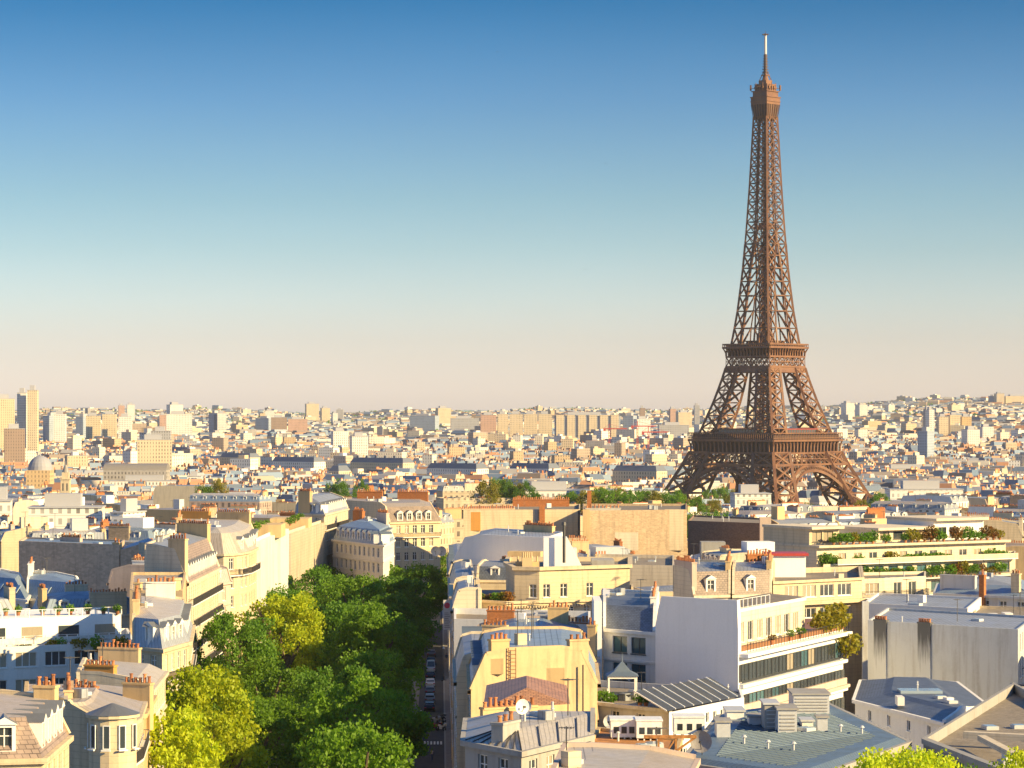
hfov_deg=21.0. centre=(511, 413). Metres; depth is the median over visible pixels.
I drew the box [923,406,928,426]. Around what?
apartment block
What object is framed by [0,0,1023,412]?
sky
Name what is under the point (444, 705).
kerb
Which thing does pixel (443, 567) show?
plane tree
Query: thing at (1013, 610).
apartment building
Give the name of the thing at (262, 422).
apartment block
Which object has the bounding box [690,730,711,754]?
satellite dish
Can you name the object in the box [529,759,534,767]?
window
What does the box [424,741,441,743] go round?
road markings
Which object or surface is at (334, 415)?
apartment block
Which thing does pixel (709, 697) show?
apartment building
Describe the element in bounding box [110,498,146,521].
apartment block
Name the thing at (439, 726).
motorcycle
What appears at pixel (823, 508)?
apartment building
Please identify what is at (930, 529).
potted plant
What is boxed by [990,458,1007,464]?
apartment block
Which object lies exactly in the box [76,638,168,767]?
apartment building
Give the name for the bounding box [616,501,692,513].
apartment building
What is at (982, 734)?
apartment building
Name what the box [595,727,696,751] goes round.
apartment building
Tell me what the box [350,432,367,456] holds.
apartment block
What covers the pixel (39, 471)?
domed hall
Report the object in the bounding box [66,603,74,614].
potted plant
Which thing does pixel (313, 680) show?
plane tree
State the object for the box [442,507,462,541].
apartment building
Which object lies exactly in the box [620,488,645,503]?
park tree
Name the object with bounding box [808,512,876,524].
apartment building
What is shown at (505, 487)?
park tree
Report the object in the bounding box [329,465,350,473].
apartment block
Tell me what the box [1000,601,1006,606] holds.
window
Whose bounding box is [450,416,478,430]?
apartment block
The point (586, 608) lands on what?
window
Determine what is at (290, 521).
potted plant
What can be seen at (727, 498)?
park tree
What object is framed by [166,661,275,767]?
plane tree
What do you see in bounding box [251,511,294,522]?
apartment building
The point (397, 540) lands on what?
window
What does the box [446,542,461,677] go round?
apartment building
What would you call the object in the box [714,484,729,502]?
park tree
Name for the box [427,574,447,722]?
ground
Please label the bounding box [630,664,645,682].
window
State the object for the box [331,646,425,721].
plane tree
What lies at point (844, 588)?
window
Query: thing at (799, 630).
potted plant
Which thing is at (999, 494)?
apartment building
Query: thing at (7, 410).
apartment block
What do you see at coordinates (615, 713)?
window
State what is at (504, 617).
apartment building
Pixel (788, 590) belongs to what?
window
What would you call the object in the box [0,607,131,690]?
apartment building
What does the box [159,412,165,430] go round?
apartment block
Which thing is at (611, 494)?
park tree
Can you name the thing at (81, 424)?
apartment block
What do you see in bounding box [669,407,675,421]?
apartment block
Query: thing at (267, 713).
plane tree
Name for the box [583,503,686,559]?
apartment building
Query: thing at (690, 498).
park tree
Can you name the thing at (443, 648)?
street lamp
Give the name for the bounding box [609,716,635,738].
roof container
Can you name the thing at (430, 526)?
window
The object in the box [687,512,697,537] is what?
park tree
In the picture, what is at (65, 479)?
bell tower
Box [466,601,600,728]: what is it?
apartment building
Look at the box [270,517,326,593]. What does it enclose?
apartment building
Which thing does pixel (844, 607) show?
bush
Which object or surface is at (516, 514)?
apartment building
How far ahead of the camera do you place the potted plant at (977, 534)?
521.77 m
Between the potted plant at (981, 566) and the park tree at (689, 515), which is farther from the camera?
the park tree at (689, 515)
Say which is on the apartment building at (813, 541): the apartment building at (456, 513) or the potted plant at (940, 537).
the potted plant at (940, 537)
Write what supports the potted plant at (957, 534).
on the apartment building at (813, 541)
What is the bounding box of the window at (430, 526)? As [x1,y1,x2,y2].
[429,525,432,532]
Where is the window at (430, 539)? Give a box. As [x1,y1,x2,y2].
[429,538,433,546]
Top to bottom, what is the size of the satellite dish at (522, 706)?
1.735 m
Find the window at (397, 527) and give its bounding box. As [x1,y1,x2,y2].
[396,526,399,533]
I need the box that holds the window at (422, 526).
[421,525,424,533]
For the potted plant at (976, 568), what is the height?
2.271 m
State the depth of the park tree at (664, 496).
1148.12 m
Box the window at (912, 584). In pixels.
[909,581,915,593]
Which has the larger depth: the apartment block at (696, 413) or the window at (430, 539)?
the apartment block at (696, 413)
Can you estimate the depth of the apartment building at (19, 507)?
1089.20 m
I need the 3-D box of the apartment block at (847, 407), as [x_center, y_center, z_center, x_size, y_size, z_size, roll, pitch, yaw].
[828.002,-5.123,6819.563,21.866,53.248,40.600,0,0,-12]
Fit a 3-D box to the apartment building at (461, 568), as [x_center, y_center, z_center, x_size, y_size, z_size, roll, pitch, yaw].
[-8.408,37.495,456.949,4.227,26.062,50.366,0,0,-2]
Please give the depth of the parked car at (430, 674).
522.47 m
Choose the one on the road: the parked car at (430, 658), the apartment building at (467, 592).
the parked car at (430, 658)
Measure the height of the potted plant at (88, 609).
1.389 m
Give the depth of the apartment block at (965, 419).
4540.15 m
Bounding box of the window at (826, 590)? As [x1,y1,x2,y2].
[820,584,833,596]
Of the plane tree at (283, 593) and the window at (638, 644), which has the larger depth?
the plane tree at (283, 593)
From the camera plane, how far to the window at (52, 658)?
326.61 m
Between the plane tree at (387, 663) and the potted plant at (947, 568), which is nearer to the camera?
the plane tree at (387, 663)
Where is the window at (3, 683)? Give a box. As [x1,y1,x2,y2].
[0,680,6,688]
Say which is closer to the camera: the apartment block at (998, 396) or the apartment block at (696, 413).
the apartment block at (696, 413)
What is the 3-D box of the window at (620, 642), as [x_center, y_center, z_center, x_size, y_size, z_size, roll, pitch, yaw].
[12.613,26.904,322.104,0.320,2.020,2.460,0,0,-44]
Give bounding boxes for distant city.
[0,394,1023,507]
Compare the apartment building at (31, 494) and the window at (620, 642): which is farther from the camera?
the apartment building at (31, 494)
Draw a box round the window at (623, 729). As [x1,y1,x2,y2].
[614,727,634,732]
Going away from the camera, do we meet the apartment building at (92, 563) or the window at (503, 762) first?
the window at (503, 762)
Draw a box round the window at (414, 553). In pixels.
[413,552,416,560]
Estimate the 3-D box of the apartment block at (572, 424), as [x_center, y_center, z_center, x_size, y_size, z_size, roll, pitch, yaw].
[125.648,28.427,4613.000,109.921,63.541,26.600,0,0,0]
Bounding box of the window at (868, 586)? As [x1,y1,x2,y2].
[865,583,877,594]
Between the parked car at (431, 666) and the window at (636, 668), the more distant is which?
the parked car at (431, 666)
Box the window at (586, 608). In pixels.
[584,604,589,610]
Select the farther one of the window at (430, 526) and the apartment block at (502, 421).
the apartment block at (502, 421)
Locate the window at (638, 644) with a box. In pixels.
[630,637,645,655]
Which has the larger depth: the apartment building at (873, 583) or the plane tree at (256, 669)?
the apartment building at (873, 583)
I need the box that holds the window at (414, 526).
[413,525,416,533]
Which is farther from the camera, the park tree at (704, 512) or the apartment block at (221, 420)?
the apartment block at (221, 420)
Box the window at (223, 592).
[222,587,225,601]
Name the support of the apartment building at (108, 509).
on the ground
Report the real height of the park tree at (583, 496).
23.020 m
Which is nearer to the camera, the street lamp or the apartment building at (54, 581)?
the apartment building at (54, 581)
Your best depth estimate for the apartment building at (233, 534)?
469.16 m
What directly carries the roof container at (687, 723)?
on the apartment building at (808, 728)
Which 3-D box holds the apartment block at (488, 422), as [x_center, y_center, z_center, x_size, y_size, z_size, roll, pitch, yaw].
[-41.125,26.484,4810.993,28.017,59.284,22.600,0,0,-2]
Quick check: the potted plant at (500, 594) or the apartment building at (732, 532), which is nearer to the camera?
the potted plant at (500, 594)
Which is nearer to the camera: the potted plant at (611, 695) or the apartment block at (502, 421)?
the potted plant at (611, 695)
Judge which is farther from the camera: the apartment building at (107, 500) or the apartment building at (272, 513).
the apartment building at (107, 500)
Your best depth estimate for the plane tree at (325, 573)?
539.06 m
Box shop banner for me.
[443,600,450,629]
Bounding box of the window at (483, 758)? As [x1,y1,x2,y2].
[480,754,486,767]
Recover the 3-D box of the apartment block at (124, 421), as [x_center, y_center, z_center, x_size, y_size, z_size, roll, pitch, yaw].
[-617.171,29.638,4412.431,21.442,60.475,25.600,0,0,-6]
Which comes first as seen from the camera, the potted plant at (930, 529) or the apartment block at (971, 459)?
the potted plant at (930, 529)
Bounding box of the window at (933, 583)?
[931,580,939,590]
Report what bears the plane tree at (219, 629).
on the pavement
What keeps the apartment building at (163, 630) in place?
on the ground
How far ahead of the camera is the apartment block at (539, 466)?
2378.82 m
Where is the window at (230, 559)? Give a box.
[229,558,233,569]
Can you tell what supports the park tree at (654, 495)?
on the ground
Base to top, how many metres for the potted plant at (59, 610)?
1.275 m
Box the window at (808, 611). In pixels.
[805,608,814,616]
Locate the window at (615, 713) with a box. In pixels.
[612,711,618,715]
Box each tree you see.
[148,703,225,767]
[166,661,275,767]
[188,484,215,500]
[193,609,285,702]
[202,692,308,767]
[208,655,310,752]
[211,477,228,492]
[231,591,327,697]
[266,583,325,687]
[283,624,352,674]
[288,564,355,623]
[288,662,405,764]
[292,669,436,767]
[295,713,418,767]
[309,595,404,673]
[313,573,390,629]
[315,563,347,598]
[317,599,429,692]
[323,478,352,496]
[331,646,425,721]
[348,561,420,598]
[352,479,368,496]
[360,592,442,663]
[378,574,439,633]
[397,561,447,612]
[440,552,447,593]
[469,478,501,503]
[487,477,506,497]
[493,478,514,502]
[508,479,526,496]
[511,479,540,503]
[554,490,582,508]
[574,490,606,512]
[591,486,607,503]
[592,485,628,503]
[612,486,631,503]
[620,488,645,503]
[629,489,651,501]
[644,489,663,503]
[658,489,676,503]
[665,489,689,505]
[677,494,699,508]
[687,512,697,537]
[688,497,710,512]
[701,511,716,515]
[702,488,720,498]
[704,499,723,512]
[712,509,732,516]
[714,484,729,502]
[723,488,734,503]
[835,751,886,767]
[852,745,961,767]
[854,499,867,505]
[863,491,891,507]
[941,760,983,767]
[988,745,1023,767]
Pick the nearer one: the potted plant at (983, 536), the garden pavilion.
the garden pavilion
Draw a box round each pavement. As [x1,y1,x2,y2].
[400,637,422,764]
[444,599,451,767]
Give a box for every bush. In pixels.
[807,613,836,631]
[811,604,846,630]
[823,602,852,630]
[837,631,863,657]
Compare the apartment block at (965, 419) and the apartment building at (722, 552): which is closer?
the apartment building at (722, 552)
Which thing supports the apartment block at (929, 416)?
on the ground
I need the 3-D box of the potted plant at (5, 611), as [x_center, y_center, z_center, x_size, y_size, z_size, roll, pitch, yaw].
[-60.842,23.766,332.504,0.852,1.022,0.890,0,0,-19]
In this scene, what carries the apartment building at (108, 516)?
on the ground
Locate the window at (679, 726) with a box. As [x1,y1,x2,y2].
[677,724,701,729]
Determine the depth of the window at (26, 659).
325.02 m
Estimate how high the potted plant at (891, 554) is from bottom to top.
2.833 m
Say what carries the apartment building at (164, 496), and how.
on the ground
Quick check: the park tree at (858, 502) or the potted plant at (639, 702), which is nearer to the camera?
the potted plant at (639, 702)
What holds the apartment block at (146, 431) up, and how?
on the ground
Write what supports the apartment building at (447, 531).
on the ground
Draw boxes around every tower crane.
[603,424,626,442]
[631,421,655,449]
[642,427,668,446]
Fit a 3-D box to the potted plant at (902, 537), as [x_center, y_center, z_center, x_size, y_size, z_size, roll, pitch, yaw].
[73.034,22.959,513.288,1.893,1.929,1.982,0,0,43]
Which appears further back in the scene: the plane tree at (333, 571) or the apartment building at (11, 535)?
the apartment building at (11, 535)
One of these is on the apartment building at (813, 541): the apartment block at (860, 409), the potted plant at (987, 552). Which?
the potted plant at (987, 552)
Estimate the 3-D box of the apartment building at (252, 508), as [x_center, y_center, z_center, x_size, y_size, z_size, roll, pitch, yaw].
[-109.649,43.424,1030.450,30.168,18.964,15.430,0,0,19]
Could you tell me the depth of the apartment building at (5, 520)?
732.79 m
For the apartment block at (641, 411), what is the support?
on the ground
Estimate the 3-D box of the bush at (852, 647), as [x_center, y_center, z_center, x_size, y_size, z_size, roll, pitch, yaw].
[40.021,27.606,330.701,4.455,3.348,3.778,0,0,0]
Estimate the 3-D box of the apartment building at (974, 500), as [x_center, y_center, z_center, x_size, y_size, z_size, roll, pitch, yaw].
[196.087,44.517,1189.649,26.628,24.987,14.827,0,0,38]
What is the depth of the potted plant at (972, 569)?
518.54 m
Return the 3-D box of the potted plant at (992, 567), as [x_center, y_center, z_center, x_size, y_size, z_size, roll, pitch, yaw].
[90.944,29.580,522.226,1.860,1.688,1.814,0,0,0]
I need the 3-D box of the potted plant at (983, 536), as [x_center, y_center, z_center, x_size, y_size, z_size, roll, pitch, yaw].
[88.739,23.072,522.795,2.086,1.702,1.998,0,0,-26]
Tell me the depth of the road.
474.81 m
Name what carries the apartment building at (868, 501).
on the ground
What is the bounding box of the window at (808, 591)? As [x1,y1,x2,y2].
[802,585,815,597]
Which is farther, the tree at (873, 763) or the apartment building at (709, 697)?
the apartment building at (709, 697)
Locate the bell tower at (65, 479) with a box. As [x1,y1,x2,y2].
[60,461,71,492]
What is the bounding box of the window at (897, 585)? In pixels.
[894,582,900,593]
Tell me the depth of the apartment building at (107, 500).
1098.89 m
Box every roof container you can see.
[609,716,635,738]
[634,716,662,740]
[671,713,705,740]
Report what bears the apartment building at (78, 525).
on the ground
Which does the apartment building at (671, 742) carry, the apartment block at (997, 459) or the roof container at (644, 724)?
the roof container at (644, 724)
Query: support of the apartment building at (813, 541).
on the ground
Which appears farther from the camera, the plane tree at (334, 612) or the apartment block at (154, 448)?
the apartment block at (154, 448)
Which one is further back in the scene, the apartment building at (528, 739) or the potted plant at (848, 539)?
the potted plant at (848, 539)
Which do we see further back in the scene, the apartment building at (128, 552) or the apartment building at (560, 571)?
the apartment building at (128, 552)
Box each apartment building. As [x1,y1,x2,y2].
[0,514,10,528]
[0,517,49,571]
[0,568,30,609]
[0,582,15,610]
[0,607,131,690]
[0,674,73,767]
[8,491,43,498]
[12,497,38,524]
[13,495,43,504]
[19,533,124,591]
[24,673,157,767]
[25,518,105,538]
[27,556,80,609]
[31,580,129,630]
[36,491,118,501]
[40,513,98,529]
[41,516,53,528]
[63,656,149,767]
[64,516,147,528]
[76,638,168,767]
[85,494,119,504]
[89,517,172,545]
[95,495,141,510]
[105,507,115,512]
[105,513,110,520]
[107,554,232,670]
[116,522,175,529]
[118,518,175,527]
[120,538,151,565]
[130,572,185,634]
[132,575,196,766]
[137,499,224,521]
[140,504,158,508]
[144,519,223,698]
[153,480,217,507]
[175,507,260,661]
[189,490,271,513]
[192,504,261,513]
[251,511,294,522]
[252,523,288,642]
[253,511,279,514]
[254,514,279,515]
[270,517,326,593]
[272,499,295,512]
[295,486,350,566]
[311,484,373,495]
[331,507,395,603]
[344,488,441,627]
[435,507,453,564]
[436,482,485,496]
[436,493,518,510]
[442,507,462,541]
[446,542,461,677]
[448,559,475,716]
[449,522,632,759]
[450,565,481,767]
[451,520,562,576]
[452,631,483,767]
[453,602,590,767]
[460,678,594,767]
[461,491,590,539]
[462,600,599,665]
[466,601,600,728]
[476,551,542,583]
[479,676,569,715]
[551,726,700,767]
[566,485,646,505]
[568,535,629,556]
[577,546,636,556]
[580,511,582,535]
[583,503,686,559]
[592,579,659,683]
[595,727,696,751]
[597,554,673,589]
[597,671,668,734]
[598,480,667,502]
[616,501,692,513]
[633,677,743,751]
[634,585,672,598]
[648,500,689,513]
[655,593,851,709]
[673,543,732,599]
[686,688,911,767]
[688,507,770,555]
[690,541,725,559]
[693,507,719,515]
[696,504,732,512]
[701,541,774,560]
[720,504,804,517]
[732,549,774,598]
[739,499,813,516]
[749,506,839,524]
[762,515,1017,594]
[764,551,866,713]
[776,500,838,511]
[805,504,907,518]
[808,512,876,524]
[852,677,983,763]
[860,511,886,523]
[862,559,928,599]
[862,579,980,679]
[867,493,907,505]
[868,599,1023,699]
[871,495,958,515]
[901,491,968,507]
[907,512,938,515]
[921,683,1023,767]
[933,560,1023,606]
[943,488,1000,506]
[951,513,960,515]
[958,505,1001,515]
[964,512,1023,542]
[967,495,1023,516]
[974,592,1023,614]
[988,490,1023,497]
[990,510,1023,519]
[991,517,1023,530]
[1000,493,1023,506]
[1002,503,1017,507]
[1006,540,1023,579]
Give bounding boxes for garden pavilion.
[606,657,638,701]
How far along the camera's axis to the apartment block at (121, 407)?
6600.37 m
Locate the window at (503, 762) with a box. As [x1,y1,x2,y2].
[500,758,507,767]
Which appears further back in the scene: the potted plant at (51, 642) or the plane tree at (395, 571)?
the plane tree at (395, 571)
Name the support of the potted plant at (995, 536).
on the apartment building at (813, 541)
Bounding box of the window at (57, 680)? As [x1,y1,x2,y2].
[48,677,65,683]
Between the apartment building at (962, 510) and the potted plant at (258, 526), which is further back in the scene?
the apartment building at (962, 510)
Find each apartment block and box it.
[0,394,14,450]
[0,486,12,520]
[4,424,24,461]
[17,388,26,449]
[27,385,38,451]
[27,493,105,528]
[43,412,55,440]
[54,411,65,441]
[75,414,86,437]
[86,413,100,438]
[102,411,116,438]
[109,475,176,488]
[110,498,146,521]
[118,403,124,415]
[118,413,131,438]
[127,403,134,420]
[136,445,201,450]
[137,434,171,471]
[139,428,151,438]
[151,426,170,438]
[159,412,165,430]
[166,402,182,413]
[166,411,191,434]
[187,471,201,478]
[209,411,217,432]
[217,410,225,429]
[220,451,259,466]
[255,416,270,430]
[265,409,273,416]
[271,415,286,428]
[272,455,324,470]
[288,417,306,430]
[305,402,318,420]
[320,406,329,421]
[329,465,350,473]
[331,411,337,422]
[331,427,347,446]
[336,408,343,417]
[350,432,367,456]
[350,455,413,472]
[410,413,438,431]
[427,460,488,474]
[435,406,450,424]
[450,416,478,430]
[480,412,495,432]
[497,411,507,433]
[509,411,522,436]
[509,460,560,472]
[524,411,537,434]
[524,481,572,498]
[538,411,551,436]
[554,412,619,438]
[613,463,666,482]
[623,413,636,426]
[634,416,650,435]
[639,406,644,415]
[658,422,688,437]
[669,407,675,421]
[676,410,691,426]
[694,403,699,423]
[730,484,771,508]
[841,401,853,416]
[855,403,867,416]
[884,480,963,499]
[889,464,958,471]
[918,427,933,456]
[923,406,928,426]
[925,407,933,430]
[936,414,948,435]
[947,412,959,433]
[960,414,971,425]
[961,426,979,445]
[962,458,978,463]
[977,424,993,437]
[988,395,993,402]
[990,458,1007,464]
[994,392,1003,402]
[1004,395,1023,402]
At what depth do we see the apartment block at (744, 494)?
1230.42 m
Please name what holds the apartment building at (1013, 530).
on the ground
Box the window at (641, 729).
[639,727,660,733]
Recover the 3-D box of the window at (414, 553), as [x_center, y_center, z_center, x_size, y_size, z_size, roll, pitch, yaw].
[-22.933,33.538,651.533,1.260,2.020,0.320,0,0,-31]
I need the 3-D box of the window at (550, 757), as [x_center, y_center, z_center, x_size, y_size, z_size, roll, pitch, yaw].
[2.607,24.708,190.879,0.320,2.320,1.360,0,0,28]
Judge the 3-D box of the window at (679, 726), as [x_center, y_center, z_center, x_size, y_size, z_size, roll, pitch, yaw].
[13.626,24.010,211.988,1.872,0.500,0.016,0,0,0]
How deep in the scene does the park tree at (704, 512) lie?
759.82 m
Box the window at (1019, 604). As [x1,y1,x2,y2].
[1017,602,1023,606]
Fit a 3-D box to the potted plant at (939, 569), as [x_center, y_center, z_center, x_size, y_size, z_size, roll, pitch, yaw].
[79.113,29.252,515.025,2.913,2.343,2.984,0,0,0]
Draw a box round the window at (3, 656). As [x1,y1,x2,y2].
[0,653,7,668]
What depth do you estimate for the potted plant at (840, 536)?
504.84 m
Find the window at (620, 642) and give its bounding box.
[612,636,627,653]
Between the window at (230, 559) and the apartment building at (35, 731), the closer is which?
the apartment building at (35, 731)
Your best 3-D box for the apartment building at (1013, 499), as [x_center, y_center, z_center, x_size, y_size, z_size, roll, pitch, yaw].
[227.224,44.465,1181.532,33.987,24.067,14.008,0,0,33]
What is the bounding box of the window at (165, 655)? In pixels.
[165,655,166,670]
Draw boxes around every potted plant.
[3,607,9,615]
[15,605,22,615]
[39,606,45,614]
[45,639,59,644]
[53,605,62,614]
[55,637,67,644]
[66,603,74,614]
[70,638,87,651]
[83,603,92,614]
[88,634,103,651]
[100,606,106,614]
[111,635,128,646]
[113,604,121,614]
[252,521,261,529]
[285,517,295,525]
[291,514,299,522]
[489,592,500,600]
[496,592,507,600]
[502,591,515,600]
[597,689,610,701]
[603,692,617,702]
[632,694,644,705]
[637,689,649,705]
[767,634,776,643]
[786,630,795,639]
[796,627,806,637]
[818,552,833,565]
[826,554,839,563]
[828,536,838,544]
[832,533,847,544]
[839,533,854,544]
[848,531,859,543]
[856,533,863,543]
[860,532,873,543]
[863,565,872,571]
[868,529,878,543]
[873,566,884,571]
[880,533,891,542]
[884,551,899,556]
[891,568,905,571]
[900,532,910,542]
[904,528,919,542]
[905,566,917,571]
[919,531,931,541]
[923,525,939,541]
[923,565,937,576]
[930,565,943,576]
[931,527,944,541]
[943,564,957,574]
[948,526,962,540]
[950,563,962,574]
[957,560,970,574]
[960,533,967,540]
[963,526,975,540]
[965,565,974,574]
[969,564,980,574]
[972,531,980,540]
[976,531,986,539]
[978,564,986,570]
[979,525,995,539]
[981,550,992,553]
[988,548,1000,553]
[990,566,997,574]
[992,528,999,539]
[992,561,1007,573]
[997,530,1004,539]
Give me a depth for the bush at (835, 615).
327.71 m
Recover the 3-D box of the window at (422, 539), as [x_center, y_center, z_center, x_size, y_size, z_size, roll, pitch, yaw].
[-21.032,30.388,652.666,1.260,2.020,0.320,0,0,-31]
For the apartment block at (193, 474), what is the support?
on the ground
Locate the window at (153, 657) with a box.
[151,655,155,666]
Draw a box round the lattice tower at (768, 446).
[664,31,871,505]
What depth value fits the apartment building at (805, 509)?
1030.96 m
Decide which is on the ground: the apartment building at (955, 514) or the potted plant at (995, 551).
the apartment building at (955, 514)
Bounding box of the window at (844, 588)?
[838,583,851,595]
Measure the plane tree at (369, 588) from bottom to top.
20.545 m
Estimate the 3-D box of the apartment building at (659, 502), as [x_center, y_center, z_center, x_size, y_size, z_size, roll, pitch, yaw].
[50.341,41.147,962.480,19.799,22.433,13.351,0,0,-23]
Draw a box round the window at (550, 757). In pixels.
[547,755,552,767]
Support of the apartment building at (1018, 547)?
on the ground
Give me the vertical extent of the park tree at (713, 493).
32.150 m
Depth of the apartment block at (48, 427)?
4301.24 m
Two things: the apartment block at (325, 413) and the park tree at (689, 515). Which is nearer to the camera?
the park tree at (689, 515)
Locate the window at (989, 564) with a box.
[987,562,996,572]
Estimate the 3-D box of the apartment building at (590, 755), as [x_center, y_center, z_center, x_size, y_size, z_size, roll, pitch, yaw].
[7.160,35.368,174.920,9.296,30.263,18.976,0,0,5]
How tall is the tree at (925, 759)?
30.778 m
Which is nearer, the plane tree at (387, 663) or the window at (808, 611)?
the plane tree at (387, 663)
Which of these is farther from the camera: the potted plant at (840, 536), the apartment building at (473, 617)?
the potted plant at (840, 536)
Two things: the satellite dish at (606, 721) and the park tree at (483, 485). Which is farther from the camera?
the park tree at (483, 485)
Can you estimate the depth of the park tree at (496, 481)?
1188.93 m
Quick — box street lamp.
[441,646,445,680]
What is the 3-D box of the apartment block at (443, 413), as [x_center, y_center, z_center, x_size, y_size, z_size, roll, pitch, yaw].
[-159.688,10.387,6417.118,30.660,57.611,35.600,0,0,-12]
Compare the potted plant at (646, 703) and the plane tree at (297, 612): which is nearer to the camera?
the potted plant at (646, 703)
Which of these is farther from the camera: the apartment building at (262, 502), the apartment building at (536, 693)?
the apartment building at (262, 502)
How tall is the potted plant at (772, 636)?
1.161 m
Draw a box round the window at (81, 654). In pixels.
[74,650,94,665]
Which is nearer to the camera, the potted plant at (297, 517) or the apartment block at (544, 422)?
the potted plant at (297, 517)
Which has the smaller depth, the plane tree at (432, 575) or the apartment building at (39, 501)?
the plane tree at (432, 575)
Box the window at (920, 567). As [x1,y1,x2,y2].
[917,565,926,575]
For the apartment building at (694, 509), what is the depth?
1101.95 m
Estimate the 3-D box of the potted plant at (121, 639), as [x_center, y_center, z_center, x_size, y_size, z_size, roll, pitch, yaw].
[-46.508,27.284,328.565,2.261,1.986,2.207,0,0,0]
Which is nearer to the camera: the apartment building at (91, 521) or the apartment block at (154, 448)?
the apartment building at (91, 521)
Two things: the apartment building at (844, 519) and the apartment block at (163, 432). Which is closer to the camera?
the apartment building at (844, 519)
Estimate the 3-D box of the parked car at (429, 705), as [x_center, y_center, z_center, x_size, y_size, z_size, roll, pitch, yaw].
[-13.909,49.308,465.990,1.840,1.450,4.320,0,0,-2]
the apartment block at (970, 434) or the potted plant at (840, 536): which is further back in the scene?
the apartment block at (970, 434)
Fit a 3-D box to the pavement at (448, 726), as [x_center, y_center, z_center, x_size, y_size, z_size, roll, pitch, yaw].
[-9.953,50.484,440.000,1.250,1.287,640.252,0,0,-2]
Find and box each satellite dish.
[431,546,440,555]
[439,546,445,555]
[516,699,528,718]
[603,715,612,727]
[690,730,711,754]
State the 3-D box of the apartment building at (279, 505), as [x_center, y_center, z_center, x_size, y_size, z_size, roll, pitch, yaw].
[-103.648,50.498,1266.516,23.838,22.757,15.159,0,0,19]
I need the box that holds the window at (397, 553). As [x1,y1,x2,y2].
[396,552,400,560]
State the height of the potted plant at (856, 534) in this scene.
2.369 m
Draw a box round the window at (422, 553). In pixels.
[421,552,424,559]
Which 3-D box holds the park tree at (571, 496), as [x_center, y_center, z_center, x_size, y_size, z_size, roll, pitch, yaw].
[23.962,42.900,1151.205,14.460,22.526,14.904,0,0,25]
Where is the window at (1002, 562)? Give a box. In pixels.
[1000,562,1008,572]
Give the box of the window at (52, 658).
[44,651,66,666]
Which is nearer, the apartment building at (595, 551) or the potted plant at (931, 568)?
the potted plant at (931, 568)
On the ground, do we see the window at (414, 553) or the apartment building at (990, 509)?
the apartment building at (990, 509)
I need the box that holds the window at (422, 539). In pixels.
[421,538,425,546]
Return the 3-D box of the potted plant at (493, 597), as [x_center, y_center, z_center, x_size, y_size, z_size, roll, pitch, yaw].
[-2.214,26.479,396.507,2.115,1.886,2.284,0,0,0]
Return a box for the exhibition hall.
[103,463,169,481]
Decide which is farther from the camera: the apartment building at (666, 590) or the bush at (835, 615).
the apartment building at (666, 590)
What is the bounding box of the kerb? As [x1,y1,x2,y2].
[442,602,445,767]
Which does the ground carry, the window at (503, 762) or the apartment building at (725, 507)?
the apartment building at (725, 507)
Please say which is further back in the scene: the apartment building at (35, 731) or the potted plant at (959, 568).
the potted plant at (959, 568)
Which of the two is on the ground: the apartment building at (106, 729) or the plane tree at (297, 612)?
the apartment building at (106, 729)
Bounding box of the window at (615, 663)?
[612,662,627,680]
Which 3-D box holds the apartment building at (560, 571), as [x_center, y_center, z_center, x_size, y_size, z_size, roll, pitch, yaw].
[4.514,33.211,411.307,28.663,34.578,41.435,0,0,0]
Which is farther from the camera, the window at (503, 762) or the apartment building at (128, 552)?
the apartment building at (128, 552)
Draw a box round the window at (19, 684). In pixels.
[15,679,36,690]
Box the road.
[301,611,444,767]
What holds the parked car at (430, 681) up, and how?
on the road
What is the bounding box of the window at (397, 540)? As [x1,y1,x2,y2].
[396,539,400,547]
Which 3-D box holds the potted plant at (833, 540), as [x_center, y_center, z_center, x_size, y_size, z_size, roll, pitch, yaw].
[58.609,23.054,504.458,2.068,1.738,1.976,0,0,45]
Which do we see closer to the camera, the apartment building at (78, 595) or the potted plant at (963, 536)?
the apartment building at (78, 595)
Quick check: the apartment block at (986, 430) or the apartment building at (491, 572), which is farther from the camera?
the apartment block at (986, 430)
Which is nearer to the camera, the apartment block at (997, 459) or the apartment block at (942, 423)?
the apartment block at (997, 459)
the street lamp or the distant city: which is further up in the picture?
the distant city
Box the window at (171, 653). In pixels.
[171,653,174,671]
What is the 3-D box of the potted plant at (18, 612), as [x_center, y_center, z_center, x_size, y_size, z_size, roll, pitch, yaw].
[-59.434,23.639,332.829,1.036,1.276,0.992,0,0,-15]
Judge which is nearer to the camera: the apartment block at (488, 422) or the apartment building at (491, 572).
the apartment building at (491, 572)
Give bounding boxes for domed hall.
[26,452,53,488]
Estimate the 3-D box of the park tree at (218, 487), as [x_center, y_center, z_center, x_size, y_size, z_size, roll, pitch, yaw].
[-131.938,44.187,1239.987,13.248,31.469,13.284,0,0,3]
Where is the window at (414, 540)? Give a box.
[413,538,416,546]
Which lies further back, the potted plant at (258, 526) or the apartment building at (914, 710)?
the potted plant at (258, 526)
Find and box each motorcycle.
[432,716,440,721]
[435,723,446,730]
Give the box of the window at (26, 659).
[15,652,37,667]
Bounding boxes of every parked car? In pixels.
[424,693,434,702]
[424,701,434,711]
[425,678,434,686]
[425,686,434,694]
[426,657,435,664]
[426,660,435,671]
[426,671,434,678]
[427,649,435,656]
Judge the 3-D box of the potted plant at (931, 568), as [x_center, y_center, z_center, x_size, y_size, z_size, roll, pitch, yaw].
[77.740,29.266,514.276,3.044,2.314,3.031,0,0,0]
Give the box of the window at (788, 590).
[784,586,797,595]

